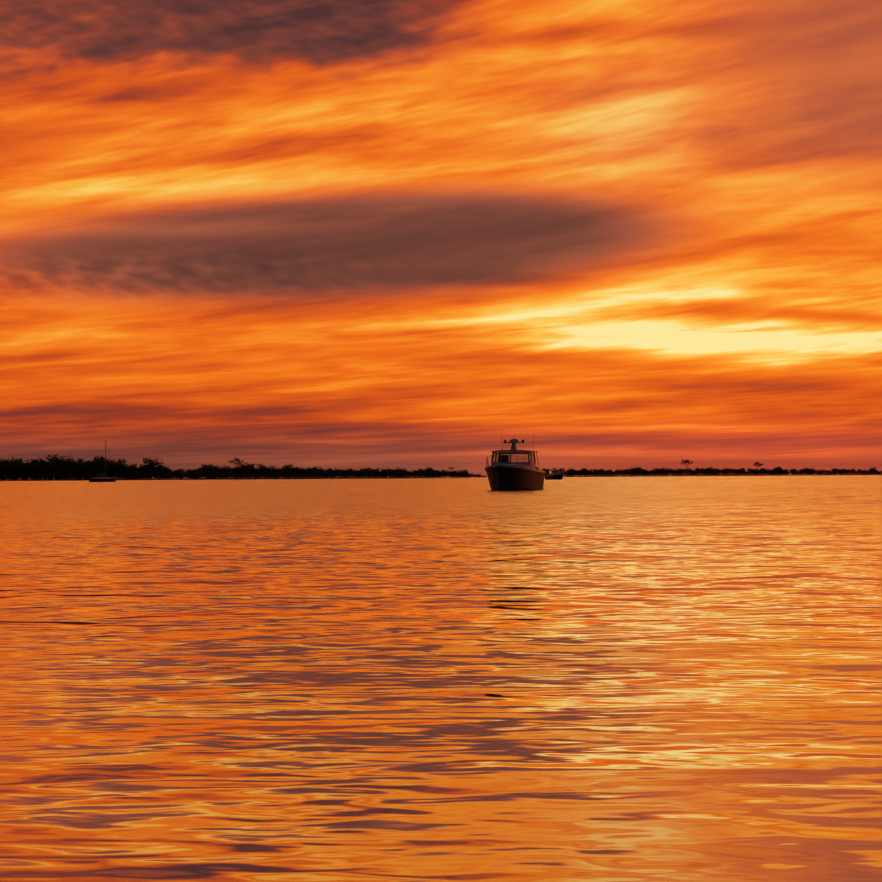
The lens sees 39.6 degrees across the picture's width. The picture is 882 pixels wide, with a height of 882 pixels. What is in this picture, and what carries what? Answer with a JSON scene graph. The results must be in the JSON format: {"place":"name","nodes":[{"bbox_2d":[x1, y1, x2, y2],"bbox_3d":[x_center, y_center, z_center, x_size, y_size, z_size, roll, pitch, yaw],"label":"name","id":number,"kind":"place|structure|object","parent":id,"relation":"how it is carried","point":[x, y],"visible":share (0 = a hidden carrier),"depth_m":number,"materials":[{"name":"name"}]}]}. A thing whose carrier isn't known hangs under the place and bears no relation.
{"place":"outdoors","nodes":[
{"label":"outdoors","id":0,"kind":"place"},
{"bbox_2d":[0,477,409,480],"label":"shoreline","id":1,"kind":"structure","parent":0,"point":[205,479],"depth_m":984.77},
{"bbox_2d":[0,459,14,471],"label":"tree","id":2,"kind":"object","parent":1,"relation":"on","point":[5,462],"visible":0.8,"depth_m":1009.77,"materials":[{"name":"black plant"}]},
{"bbox_2d":[1,457,22,479],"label":"tree","id":3,"kind":"object","parent":1,"relation":"on","point":[11,460],"visible":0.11,"depth_m":1029.87,"materials":[{"name":"black plant"}]},
{"bbox_2d":[14,458,31,479],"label":"tree","id":4,"kind":"object","parent":1,"relation":"on","point":[23,461],"visible":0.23,"depth_m":1020.32,"materials":[{"name":"black plant"}]},
{"bbox_2d":[24,459,45,479],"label":"tree","id":5,"kind":"object","parent":1,"relation":"on","point":[32,462],"visible":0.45,"depth_m":1013.80,"materials":[{"name":"black plant"}]},
{"bbox_2d":[46,454,73,466],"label":"tree","id":6,"kind":"object","parent":1,"relation":"on","point":[55,458],"visible":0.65,"depth_m":1017.09,"materials":[{"name":"black plant"}]},
{"bbox_2d":[71,457,86,465],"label":"tree","id":7,"kind":"object","parent":1,"relation":"on","point":[80,461],"visible":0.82,"depth_m":1009.89,"materials":[{"name":"black plant"}]},
{"bbox_2d":[86,460,100,471],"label":"tree","id":8,"kind":"object","parent":1,"relation":"on","point":[91,464],"visible":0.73,"depth_m":1003.35,"materials":[{"name":"black plant"}]},
{"bbox_2d":[89,455,110,463],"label":"tree","id":9,"kind":"object","parent":1,"relation":"on","point":[97,458],"visible":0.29,"depth_m":1012.79,"materials":[{"name":"black plant"}]},
{"bbox_2d":[106,458,126,469],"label":"tree","id":10,"kind":"object","parent":1,"relation":"on","point":[119,462],"visible":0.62,"depth_m":1008.01,"materials":[{"name":"black plant"}]},
{"bbox_2d":[115,463,126,478],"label":"tree","id":11,"kind":"object","parent":1,"relation":"on","point":[119,469],"visible":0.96,"depth_m":1001.78,"materials":[{"name":"black plant"}]},
{"bbox_2d":[127,472,137,479],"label":"tree","id":12,"kind":"object","parent":1,"relation":"on","point":[134,473],"visible":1,"depth_m":988.76,"materials":[{"name":"black plant"}]},
{"bbox_2d":[139,456,163,478],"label":"tree","id":13,"kind":"object","parent":1,"relation":"on","point":[152,463],"visible":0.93,"depth_m":1008.17,"materials":[{"name":"black plant"}]},
{"bbox_2d":[147,471,157,479],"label":"tree","id":14,"kind":"object","parent":1,"relation":"on","point":[151,476],"visible":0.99,"depth_m":986.41,"materials":[{"name":"black plant"}]},
{"bbox_2d":[185,469,196,473],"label":"tree","id":15,"kind":"object","parent":1,"relation":"on","point":[191,471],"visible":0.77,"depth_m":997.72,"materials":[{"name":"black plant"}]},
{"bbox_2d":[190,471,201,479],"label":"tree","id":16,"kind":"object","parent":1,"relation":"on","point":[194,476],"visible":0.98,"depth_m":983.34,"materials":[{"name":"black plant"}]},
{"bbox_2d":[200,464,214,478],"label":"tree","id":17,"kind":"object","parent":1,"relation":"on","point":[207,467],"visible":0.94,"depth_m":994.36,"materials":[{"name":"black plant"}]},
{"bbox_2d":[213,466,221,473],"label":"tree","id":18,"kind":"object","parent":1,"relation":"on","point":[216,469],"visible":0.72,"depth_m":1006.65,"materials":[{"name":"black plant"}]},
{"bbox_2d":[218,465,229,472],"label":"tree","id":19,"kind":"object","parent":1,"relation":"on","point":[226,469],"visible":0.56,"depth_m":1007.22,"materials":[{"name":"black plant"}]},
{"bbox_2d":[228,457,243,477],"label":"tree","id":20,"kind":"object","parent":1,"relation":"on","point":[236,460],"visible":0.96,"depth_m":1008.44,"materials":[{"name":"black plant"}]},
{"bbox_2d":[232,465,241,472],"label":"tree","id":21,"kind":"object","parent":1,"relation":"on","point":[236,468],"visible":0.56,"depth_m":1006.55,"materials":[{"name":"black plant"}]},
{"bbox_2d":[240,466,249,477],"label":"tree","id":22,"kind":"object","parent":1,"relation":"on","point":[245,469],"visible":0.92,"depth_m":991.09,"materials":[{"name":"black plant"}]},
{"bbox_2d":[255,472,264,478],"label":"tree","id":23,"kind":"object","parent":1,"relation":"on","point":[260,475],"visible":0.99,"depth_m":979.02,"materials":[{"name":"black plant"}]},
{"bbox_2d":[256,466,269,476],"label":"tree","id":24,"kind":"object","parent":1,"relation":"on","point":[263,468],"visible":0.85,"depth_m":1004.49,"materials":[{"name":"black plant"}]},
{"bbox_2d":[281,463,293,477],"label":"tree","id":25,"kind":"object","parent":1,"relation":"on","point":[287,467],"visible":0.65,"depth_m":1000.09,"materials":[{"name":"black plant"}]},
{"bbox_2d":[297,467,308,473],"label":"tree","id":26,"kind":"object","parent":1,"relation":"on","point":[302,470],"visible":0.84,"depth_m":989.50,"materials":[{"name":"black plant"}]},
{"bbox_2d":[312,467,322,471],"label":"tree","id":27,"kind":"object","parent":1,"relation":"on","point":[315,468],"visible":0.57,"depth_m":999.62,"materials":[{"name":"black plant"}]},
{"bbox_2d":[0,475,881,881],"bbox_3d":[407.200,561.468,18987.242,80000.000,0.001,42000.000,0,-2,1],"label":"water surface","id":28,"kind":"object","parent":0,"point":[592,679],"visible":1,"depth_m":4.36,"materials":[{"name":"orange liquid"}]},
{"bbox_2d":[89,440,115,481],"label":"sailing yacht","id":29,"kind":"object","parent":28,"relation":"on","point":[100,479],"visible":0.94,"depth_m":352.10,"materials":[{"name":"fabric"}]},
{"bbox_2d":[484,434,545,489],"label":"motor boat","id":30,"kind":"object","parent":28,"relation":"on","point":[504,472],"visible":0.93,"depth_m":67.87,"materials":[{"name":"black metal"}]},
{"bbox_2d":[545,468,563,479],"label":"motor boat","id":31,"kind":"object","parent":28,"relation":"on","point":[553,476],"visible":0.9,"depth_m":308.30,"materials":[{"name":"black metal"}]},
{"bbox_2d":[0,0,881,479],"label":"sky","id":32,"kind":"structure","parent":0,"point":[411,235],"materials":[{"name":"orange"}]},
{"bbox_2d":[563,474,881,476],"bbox_3d":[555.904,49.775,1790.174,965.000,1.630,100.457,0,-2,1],"label":"shore ground","id":33,"kind":"structure","parent":0,"point":[715,475],"depth_m":1758.95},
{"bbox_2d":[631,467,639,474],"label":"tree","id":34,"kind":"object","parent":33,"relation":"on","point":[633,470],"visible":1,"depth_m":1774.27,"materials":[{"name":"black plant"}]},
{"bbox_2d":[679,459,692,469],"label":"tree","id":35,"kind":"object","parent":33,"relation":"on","point":[686,461],"visible":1,"depth_m":1792.81,"materials":[{"name":"black plant"}]}
]}

